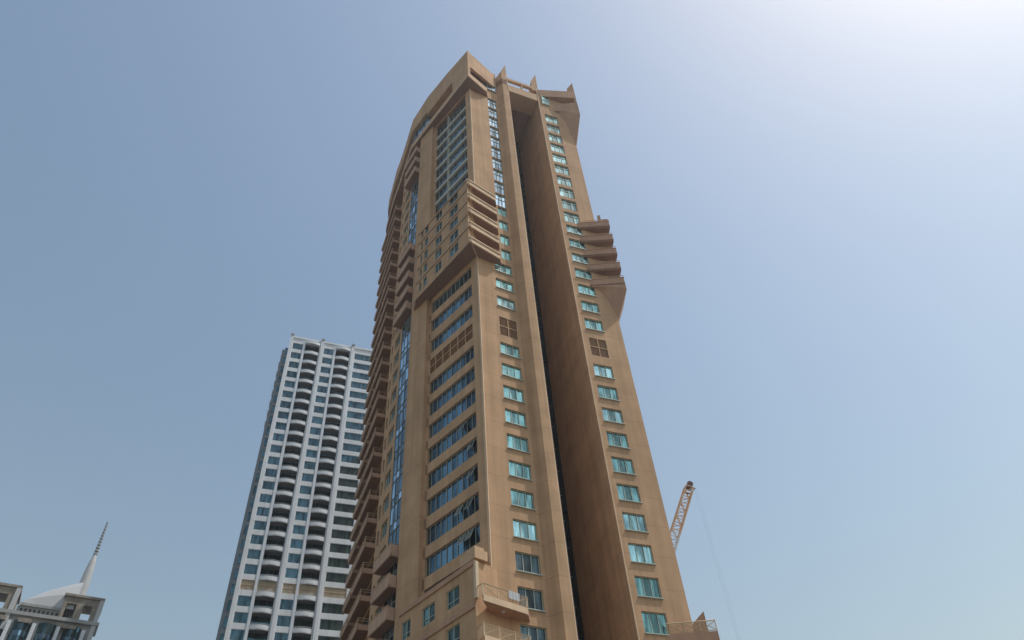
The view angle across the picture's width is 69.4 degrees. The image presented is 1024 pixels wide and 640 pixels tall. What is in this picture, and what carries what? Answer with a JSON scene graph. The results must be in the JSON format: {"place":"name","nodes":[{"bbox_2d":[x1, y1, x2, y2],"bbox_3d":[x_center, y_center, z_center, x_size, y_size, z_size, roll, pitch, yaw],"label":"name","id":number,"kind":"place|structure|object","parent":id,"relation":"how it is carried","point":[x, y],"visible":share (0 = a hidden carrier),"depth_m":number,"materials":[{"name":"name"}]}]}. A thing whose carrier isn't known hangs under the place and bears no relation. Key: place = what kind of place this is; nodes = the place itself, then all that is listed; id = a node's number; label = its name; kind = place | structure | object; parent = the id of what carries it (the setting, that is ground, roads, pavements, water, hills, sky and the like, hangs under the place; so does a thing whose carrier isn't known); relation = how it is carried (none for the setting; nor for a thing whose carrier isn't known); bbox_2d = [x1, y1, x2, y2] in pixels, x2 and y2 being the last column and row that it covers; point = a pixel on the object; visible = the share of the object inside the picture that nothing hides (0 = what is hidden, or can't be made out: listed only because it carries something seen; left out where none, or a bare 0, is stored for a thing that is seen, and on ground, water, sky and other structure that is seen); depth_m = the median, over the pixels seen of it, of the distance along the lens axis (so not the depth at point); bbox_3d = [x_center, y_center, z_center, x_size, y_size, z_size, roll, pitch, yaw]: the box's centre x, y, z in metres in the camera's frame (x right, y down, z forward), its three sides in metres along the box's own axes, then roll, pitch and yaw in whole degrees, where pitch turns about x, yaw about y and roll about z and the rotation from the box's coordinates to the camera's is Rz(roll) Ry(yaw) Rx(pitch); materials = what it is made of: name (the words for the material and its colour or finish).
{"place":"outdoors","nodes":[
{"label":"outdoors","id":0,"kind":"place"},
{"bbox_2d":[0,522,107,639],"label":"building","id":1,"kind":"structure","parent":0,"point":[54,614],"depth_m":157.55,"materials":[{"name":"beige concrete"}]},
{"bbox_2d":[216,333,371,639],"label":"white tower","id":2,"kind":"structure","parent":0,"point":[291,567],"depth_m":161.19,"materials":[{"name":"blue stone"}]},
{"bbox_2d":[229,629,244,639],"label":"window","id":3,"kind":"structure","parent":2,"relation":"in","point":[235,634],"depth_m":137.76,"materials":[{"name":"blue glass"}]},
{"bbox_2d":[233,612,248,623],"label":"window","id":4,"kind":"structure","parent":2,"relation":"in","point":[239,617],"depth_m":140.10,"materials":[{"name":"blue glass"}]},
{"bbox_2d":[236,595,251,606],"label":"window","id":5,"kind":"structure","parent":2,"relation":"in","point":[242,600],"depth_m":142.51,"materials":[{"name":"blue glass"}]},
{"bbox_2d":[243,564,257,574],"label":"window","id":6,"kind":"structure","parent":2,"relation":"in","point":[249,568],"depth_m":147.25,"materials":[{"name":"blue glass"}]},
{"bbox_2d":[247,549,260,558],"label":"window","id":7,"kind":"structure","parent":2,"relation":"in","point":[252,553],"depth_m":149.68,"materials":[{"name":"blue glass"}]},
{"bbox_2d":[250,534,263,544],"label":"window","id":8,"kind":"structure","parent":2,"relation":"in","point":[255,539],"depth_m":152.07,"materials":[{"name":"blue glass"}]},
{"bbox_2d":[253,520,266,529],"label":"window","id":9,"kind":"structure","parent":2,"relation":"in","point":[259,525],"depth_m":154.43,"materials":[{"name":"blue glass"}]},
{"bbox_2d":[256,507,269,516],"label":"window","id":10,"kind":"structure","parent":2,"relation":"in","point":[261,511],"depth_m":156.84,"materials":[{"name":"blue glass"}]},
{"bbox_2d":[259,494,272,502],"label":"window","id":11,"kind":"structure","parent":2,"relation":"in","point":[266,498],"depth_m":159.22,"materials":[{"name":"blue glass"}]},
{"bbox_2d":[262,481,274,489],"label":"window","id":12,"kind":"structure","parent":2,"relation":"in","point":[269,485],"depth_m":161.61,"materials":[{"name":"blue glass"}]},
{"bbox_2d":[274,632,288,639],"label":"window","id":13,"kind":"structure","parent":2,"relation":"in","point":[278,636],"depth_m":140.03,"materials":[{"name":"blue glass"}]},
{"bbox_2d":[276,615,291,626],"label":"window","id":14,"kind":"structure","parent":2,"relation":"in","point":[285,621],"depth_m":142.17,"materials":[{"name":"blue glass"}]},
{"bbox_2d":[279,599,293,609],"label":"window","id":15,"kind":"structure","parent":2,"relation":"in","point":[285,604],"depth_m":144.55,"materials":[{"name":"blue glass"}]},
{"bbox_2d":[285,568,298,578],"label":"window","id":16,"kind":"structure","parent":2,"relation":"in","point":[290,572],"depth_m":149.32,"materials":[{"name":"blue glass"}]},
{"bbox_2d":[287,553,300,563],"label":"window","id":17,"kind":"structure","parent":2,"relation":"in","point":[292,558],"depth_m":151.72,"materials":[{"name":"blue glass"}]},
{"bbox_2d":[290,539,303,548],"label":"window","id":18,"kind":"structure","parent":2,"relation":"in","point":[295,543],"depth_m":154.09,"materials":[{"name":"blue glass"}]},
{"bbox_2d":[292,525,305,534],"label":"window","id":19,"kind":"structure","parent":2,"relation":"in","point":[297,529],"depth_m":156.48,"materials":[{"name":"blue glass"}]},
{"bbox_2d":[295,511,307,520],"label":"window","id":20,"kind":"structure","parent":2,"relation":"in","point":[302,516],"depth_m":158.87,"materials":[{"name":"blue glass"}]},
{"bbox_2d":[297,498,309,507],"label":"window","id":21,"kind":"structure","parent":2,"relation":"in","point":[301,502],"depth_m":161.25,"materials":[{"name":"blue glass"}]},
{"bbox_2d":[299,485,311,494],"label":"window","id":22,"kind":"structure","parent":2,"relation":"in","point":[303,489],"depth_m":163.67,"materials":[{"name":"blue glass"}]},
{"bbox_2d":[319,619,342,630],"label":"wide window","id":23,"kind":"structure","parent":2,"relation":"in","point":[325,624],"depth_m":144.47,"materials":[{"name":"grey glass"}]},
{"bbox_2d":[321,603,343,614],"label":"wide window","id":24,"kind":"structure","parent":2,"relation":"in","point":[330,608],"depth_m":146.82,"materials":[{"name":"grey glass"}]},
{"bbox_2d":[325,572,347,582],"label":"wide window","id":25,"kind":"structure","parent":2,"relation":"in","point":[330,576],"depth_m":151.63,"materials":[{"name":"grey glass"}]},
{"bbox_2d":[327,557,348,567],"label":"wide window","id":26,"kind":"structure","parent":2,"relation":"in","point":[332,562],"depth_m":154.02,"materials":[{"name":"grey glass"}]},
{"bbox_2d":[329,543,351,553],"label":"wide window","id":27,"kind":"structure","parent":2,"relation":"in","point":[338,548],"depth_m":156.44,"materials":[{"name":"grey glass"}]},
{"bbox_2d":[331,529,351,539],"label":"wide window","id":28,"kind":"structure","parent":2,"relation":"in","point":[340,534],"depth_m":158.79,"materials":[{"name":"grey glass"}]},
{"bbox_2d":[333,516,353,525],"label":"wide window","id":29,"kind":"structure","parent":2,"relation":"in","point":[337,520],"depth_m":161.19,"materials":[{"name":"grey glass"}]},
{"bbox_2d":[334,503,355,512],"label":"wide window","id":30,"kind":"structure","parent":2,"relation":"in","point":[340,507],"depth_m":163.59,"materials":[{"name":"grey glass"}]},
{"bbox_2d":[336,490,355,499],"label":"wide window","id":31,"kind":"structure","parent":2,"relation":"in","point":[340,494],"depth_m":165.96,"materials":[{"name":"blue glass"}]},
{"bbox_2d":[338,478,357,487],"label":"wide window","id":32,"kind":"structure","parent":2,"relation":"in","point":[341,481],"depth_m":168.37,"materials":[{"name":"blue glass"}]},
{"bbox_2d":[339,466,358,475],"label":"wide window","id":33,"kind":"structure","parent":2,"relation":"in","point":[343,470],"depth_m":170.73,"materials":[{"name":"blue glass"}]},
{"bbox_2d":[341,454,360,463],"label":"wide window","id":34,"kind":"structure","parent":2,"relation":"in","point":[344,458],"depth_m":173.12,"materials":[{"name":"blue glass"}]},
{"bbox_2d":[342,443,361,451],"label":"wide window","id":35,"kind":"structure","parent":2,"relation":"in","point":[348,447],"depth_m":175.55,"materials":[{"name":"blue glass"}]},
{"bbox_2d":[344,432,361,440],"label":"wide window","id":36,"kind":"structure","parent":2,"relation":"in","point":[351,436],"depth_m":177.88,"materials":[{"name":"blue glass"}]},
{"bbox_2d":[345,421,363,429],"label":"wide window","id":37,"kind":"structure","parent":2,"relation":"in","point":[351,425],"depth_m":180.33,"materials":[{"name":"blue glass"}]},
{"bbox_2d":[347,411,364,419],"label":"wide window","id":38,"kind":"structure","parent":2,"relation":"in","point":[355,415],"depth_m":182.68,"materials":[{"name":"blue glass"}]},
{"bbox_2d":[348,401,365,409],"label":"wide window","id":39,"kind":"structure","parent":2,"relation":"in","point":[352,404],"depth_m":185.06,"materials":[{"name":"blue glass"}]},
{"bbox_2d":[349,391,367,399],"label":"wide window","id":40,"kind":"structure","parent":2,"relation":"in","point":[353,394],"depth_m":187.47,"materials":[{"name":"blue glass"}]},
{"bbox_2d":[350,381,367,389],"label":"wide window","id":41,"kind":"structure","parent":2,"relation":"in","point":[353,384],"depth_m":189.82,"materials":[{"name":"blue glass"}]},
{"bbox_2d":[352,372,368,379],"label":"wide window","id":42,"kind":"structure","parent":2,"relation":"in","point":[354,374],"depth_m":192.24,"materials":[{"name":"blue glass"}]},
{"bbox_2d":[353,363,369,370],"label":"wide window","id":43,"kind":"structure","parent":2,"relation":"in","point":[355,365],"depth_m":194.60,"materials":[{"name":"blue glass"}]},
{"bbox_2d":[0,0,1023,639],"label":"sky","id":44,"kind":"structure","parent":0,"point":[814,209],"materials":[{"name":"blue"}]},
{"bbox_2d":[339,51,719,639],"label":"apartment tower","id":45,"kind":"structure","parent":0,"point":[505,447],"depth_m":88.17,"materials":[{"name":"beige paint"}]},
{"bbox_2d":[402,619,410,639],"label":"bay window","id":46,"kind":"structure","parent":45,"relation":"in","point":[406,626],"depth_m":68.11,"materials":[{"name":"teal"}]},
{"bbox_2d":[423,602,434,626],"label":"window","id":47,"kind":"structure","parent":45,"relation":"in","point":[429,612],"depth_m":66.27,"materials":[{"name":"teal"}]},
{"bbox_2d":[437,120,465,156],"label":"upper ribbon window","id":48,"kind":"structure","parent":45,"relation":"in","point":[463,125],"depth_m":128.73,"materials":[{"name":"blue glass"}]},
{"bbox_2d":[432,286,471,330],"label":"ribbon window","id":49,"kind":"structure","parent":45,"relation":"in","point":[465,296],"depth_m":96.30,"materials":[{"name":"blue glass"}]},
{"bbox_2d":[433,269,470,312],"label":"ribbon window","id":50,"kind":"structure","parent":45,"relation":"in","point":[467,275],"depth_m":98.93,"materials":[{"name":"blue glass"}]},
{"bbox_2d":[436,174,467,212],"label":"upper ribbon window","id":51,"kind":"structure","parent":45,"relation":"in","point":[440,205],"depth_m":116.51,"materials":[{"name":"blue glass"}]},
{"bbox_2d":[436,163,467,201],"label":"upper ribbon window","id":52,"kind":"structure","parent":45,"relation":"in","point":[465,167],"depth_m":118.58,"materials":[{"name":"blue glass"}]},
{"bbox_2d":[437,151,466,188],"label":"upper ribbon window","id":53,"kind":"structure","parent":45,"relation":"in","point":[456,165],"depth_m":121.13,"materials":[{"name":"blue glass"}]},
{"bbox_2d":[437,140,466,177],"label":"upper ribbon window","id":54,"kind":"structure","parent":45,"relation":"in","point":[464,145],"depth_m":123.65,"materials":[{"name":"blue glass"}]},
{"bbox_2d":[437,131,466,166],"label":"upper ribbon window","id":55,"kind":"structure","parent":45,"relation":"in","point":[464,134],"depth_m":126.17,"materials":[{"name":"blue glass"}]},
{"bbox_2d":[438,110,465,145],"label":"upper ribbon window","id":56,"kind":"structure","parent":45,"relation":"in","point":[463,115],"depth_m":131.16,"materials":[{"name":"blue glass"}]},
{"bbox_2d":[438,102,465,135],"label":"upper ribbon window","id":57,"kind":"structure","parent":45,"relation":"in","point":[463,105],"depth_m":133.62,"materials":[{"name":"blue glass"}]},
{"bbox_2d":[432,306,472,351],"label":"ribbon window","id":58,"kind":"structure","parent":45,"relation":"in","point":[468,314],"depth_m":93.58,"materials":[{"name":"blue glass"}]},
{"bbox_2d":[429,413,475,462],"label":"ribbon window","id":59,"kind":"structure","parent":45,"relation":"in","point":[470,424],"depth_m":81.10,"materials":[{"name":"blue glass"}]},
{"bbox_2d":[430,390,474,437],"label":"ribbon window","id":60,"kind":"structure","parent":45,"relation":"in","point":[469,400],"depth_m":83.53,"materials":[{"name":"blue glass"}]},
{"bbox_2d":[430,368,474,414],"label":"ribbon window","id":61,"kind":"structure","parent":45,"relation":"in","point":[469,377],"depth_m":85.93,"materials":[{"name":"blue glass"}]},
{"bbox_2d":[431,347,473,393],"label":"ribbon window","id":62,"kind":"structure","parent":45,"relation":"in","point":[468,356],"depth_m":88.42,"materials":[{"name":"blue glass"}]},
{"bbox_2d":[427,493,478,545],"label":"ribbon window","id":63,"kind":"structure","parent":45,"relation":"in","point":[449,521],"depth_m":73.77,"materials":[{"name":"blue glass"}]},
{"bbox_2d":[428,464,477,515],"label":"ribbon window","id":64,"kind":"structure","parent":45,"relation":"in","point":[463,482],"depth_m":76.23,"materials":[{"name":"blue glass"}]},
{"bbox_2d":[429,438,476,487],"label":"ribbon window","id":65,"kind":"structure","parent":45,"relation":"in","point":[455,461],"depth_m":78.67,"materials":[{"name":"blue glass"}]},
{"bbox_2d":[427,523,479,575],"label":"ribbon window","id":66,"kind":"structure","parent":45,"relation":"in","point":[451,551],"depth_m":71.43,"materials":[{"name":"blue glass"}]},
{"bbox_2d":[448,585,458,609],"bbox_3d":[-5.002,24.147,64.249,0.120,1.700,1.866,29,-55,-28],"label":"window","id":67,"kind":"structure","parent":45,"relation":"in","point":[453,595],"depth_m":64.38,"materials":[{"name":"teal"}]},
{"bbox_2d":[448,623,459,639],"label":"window","id":68,"kind":"structure","parent":45,"relation":"in","point":[454,633],"depth_m":62.02,"materials":[{"name":"glass"}]},
{"bbox_2d":[493,169,503,182],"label":"window","id":69,"kind":"structure","parent":45,"relation":"in","point":[498,176],"depth_m":116.09,"materials":[{"name":"blue"}]},
{"bbox_2d":[494,181,504,194],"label":"window","id":70,"kind":"structure","parent":45,"relation":"in","point":[499,187],"depth_m":113.59,"materials":[{"name":"blue"}]},
{"bbox_2d":[495,193,505,207],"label":"window","id":71,"kind":"structure","parent":45,"relation":"in","point":[500,200],"depth_m":111.10,"materials":[{"name":"blue"}]},
{"bbox_2d":[495,263,512,276],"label":"window","id":72,"kind":"structure","parent":45,"relation":"in","point":[501,268],"depth_m":98.88,"materials":[{"name":"teal"}]},
{"bbox_2d":[496,278,514,293],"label":"window","id":73,"kind":"structure","parent":45,"relation":"in","point":[503,285],"depth_m":96.44,"materials":[{"name":"teal"}]},
{"bbox_2d":[497,296,516,311],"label":"window","id":74,"kind":"structure","parent":45,"relation":"in","point":[501,302],"depth_m":93.87,"materials":[{"name":"teal"}]},
{"bbox_2d":[500,342,520,359],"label":"window","id":75,"kind":"structure","parent":45,"relation":"in","point":[508,350],"depth_m":87.80,"materials":[{"name":"teal"}]},
{"bbox_2d":[502,363,523,380],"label":"window","id":76,"kind":"structure","parent":45,"relation":"in","point":[509,371],"depth_m":85.31,"materials":[{"name":"teal"}]},
{"bbox_2d":[503,385,525,403],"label":"window","id":77,"kind":"structure","parent":45,"relation":"in","point":[512,394],"depth_m":82.82,"materials":[{"name":"teal"}]},
{"bbox_2d":[505,409,527,428],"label":"window","id":78,"kind":"structure","parent":45,"relation":"in","point":[515,418],"depth_m":80.33,"materials":[{"name":"teal"}]},
{"bbox_2d":[507,434,530,453],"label":"window","id":79,"kind":"structure","parent":45,"relation":"in","point":[516,443],"depth_m":77.84,"materials":[{"name":"teal glass"}]},
{"bbox_2d":[509,461,532,481],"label":"window","id":80,"kind":"structure","parent":45,"relation":"in","point":[517,470],"depth_m":75.37,"materials":[{"name":"teal glass"}]},
{"bbox_2d":[511,489,535,510],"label":"window","id":81,"kind":"structure","parent":45,"relation":"in","point":[520,499],"depth_m":72.89,"materials":[{"name":"teal glass"}]},
{"bbox_2d":[513,519,538,542],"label":"window","id":82,"kind":"structure","parent":45,"relation":"in","point":[522,530],"depth_m":70.41,"materials":[{"name":"teal glass"}]},
{"bbox_2d":[515,552,542,575],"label":"window","id":83,"kind":"structure","parent":45,"relation":"in","point":[525,563],"depth_m":67.93,"materials":[{"name":"grey"}]},
{"bbox_2d":[518,587,545,612],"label":"window","id":84,"kind":"structure","parent":45,"relation":"in","point":[535,600],"depth_m":65.55,"materials":[{"name":"grey"}]},
{"bbox_2d":[520,624,545,639],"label":"window","id":85,"kind":"structure","parent":45,"relation":"in","point":[536,633],"depth_m":63.29,"materials":[{"name":"teal glass"}]},
{"bbox_2d":[554,164,569,175],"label":"window","id":86,"kind":"structure","parent":45,"relation":"in","point":[560,169],"depth_m":123.14,"materials":[{"name":"teal"}]},
{"bbox_2d":[557,176,571,186],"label":"window","id":87,"kind":"structure","parent":45,"relation":"in","point":[561,180],"depth_m":120.64,"materials":[{"name":"teal"}]},
{"bbox_2d":[559,187,574,198],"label":"window","id":88,"kind":"structure","parent":45,"relation":"in","point":[563,192],"depth_m":118.15,"materials":[{"name":"teal"}]},
{"bbox_2d":[561,199,576,210],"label":"window","id":89,"kind":"structure","parent":45,"relation":"in","point":[566,204],"depth_m":115.64,"materials":[{"name":"teal"}]},
{"bbox_2d":[564,212,579,223],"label":"window","id":90,"kind":"structure","parent":45,"relation":"in","point":[569,217],"depth_m":113.18,"materials":[{"name":"teal"}]},
{"bbox_2d":[566,225,583,235],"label":"window","id":91,"kind":"structure","parent":45,"relation":"in","point":[570,229],"depth_m":110.84,"materials":[{"name":"teal"}]},
{"bbox_2d":[569,239,585,249],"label":"window","id":92,"kind":"structure","parent":45,"relation":"in","point":[573,243],"depth_m":108.34,"materials":[{"name":"teal"}]},
{"bbox_2d":[572,253,588,264],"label":"window","id":93,"kind":"structure","parent":45,"relation":"in","point":[576,258],"depth_m":105.85,"materials":[{"name":"teal"}]},
{"bbox_2d":[575,268,591,279],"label":"window","id":94,"kind":"structure","parent":45,"relation":"in","point":[582,274],"depth_m":103.39,"materials":[{"name":"teal"}]},
{"bbox_2d":[578,284,597,296],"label":"window","id":95,"kind":"structure","parent":45,"relation":"in","point":[585,290],"depth_m":100.85,"materials":[{"name":"teal"}]},
{"bbox_2d":[581,301,600,314],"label":"window","id":96,"kind":"structure","parent":45,"relation":"in","point":[588,307],"depth_m":98.35,"materials":[{"name":"teal"}]},
{"bbox_2d":[584,318,604,332],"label":"window","id":97,"kind":"structure","parent":45,"relation":"in","point":[590,324],"depth_m":95.84,"materials":[{"name":"teal"}]},
{"bbox_2d":[593,364,614,379],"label":"window","id":98,"kind":"structure","parent":45,"relation":"in","point":[600,371],"depth_m":89.93,"materials":[{"name":"teal"}]},
{"bbox_2d":[597,385,619,401],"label":"window","id":99,"kind":"structure","parent":45,"relation":"in","point":[607,393],"depth_m":87.39,"materials":[{"name":"teal"}]},
{"bbox_2d":[602,408,624,424],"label":"window","id":100,"kind":"structure","parent":45,"relation":"in","point":[612,416],"depth_m":84.89,"materials":[{"name":"teal"}]},
{"bbox_2d":[606,432,630,449],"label":"window","id":101,"kind":"structure","parent":45,"relation":"in","point":[614,439],"depth_m":82.36,"materials":[{"name":"teal glass"}]},
{"bbox_2d":[611,457,636,475],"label":"window","id":102,"kind":"structure","parent":45,"relation":"in","point":[623,466],"depth_m":79.84,"materials":[{"name":"teal glass"}]},
{"bbox_2d":[616,484,642,503],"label":"window","id":103,"kind":"structure","parent":45,"relation":"in","point":[626,493],"depth_m":77.33,"materials":[{"name":"teal glass"}]},
{"bbox_2d":[622,513,648,533],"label":"window","id":104,"kind":"structure","parent":45,"relation":"in","point":[632,522],"depth_m":74.82,"materials":[{"name":"teal glass"}]},
{"bbox_2d":[628,543,655,564],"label":"window","id":105,"kind":"structure","parent":45,"relation":"in","point":[642,554],"depth_m":72.31,"materials":[{"name":"teal glass"}]},
{"bbox_2d":[634,576,663,599],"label":"window","id":106,"kind":"structure","parent":45,"relation":"in","point":[646,587],"depth_m":69.78,"materials":[{"name":"teal glass"}]},
{"bbox_2d":[641,612,669,635],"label":"window","id":107,"kind":"structure","parent":45,"relation":"in","point":[654,623],"depth_m":67.27,"materials":[{"name":"teal glass"}]},
{"label":"ground","id":108,"kind":"structure","parent":0,"visible":0},
{"bbox_2d":[670,481,739,637],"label":"tower crane","id":109,"kind":"object","parent":108,"relation":"on","point":[689,486],"visible":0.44,"depth_m":141.33,"materials":[{"name":"white paint"}]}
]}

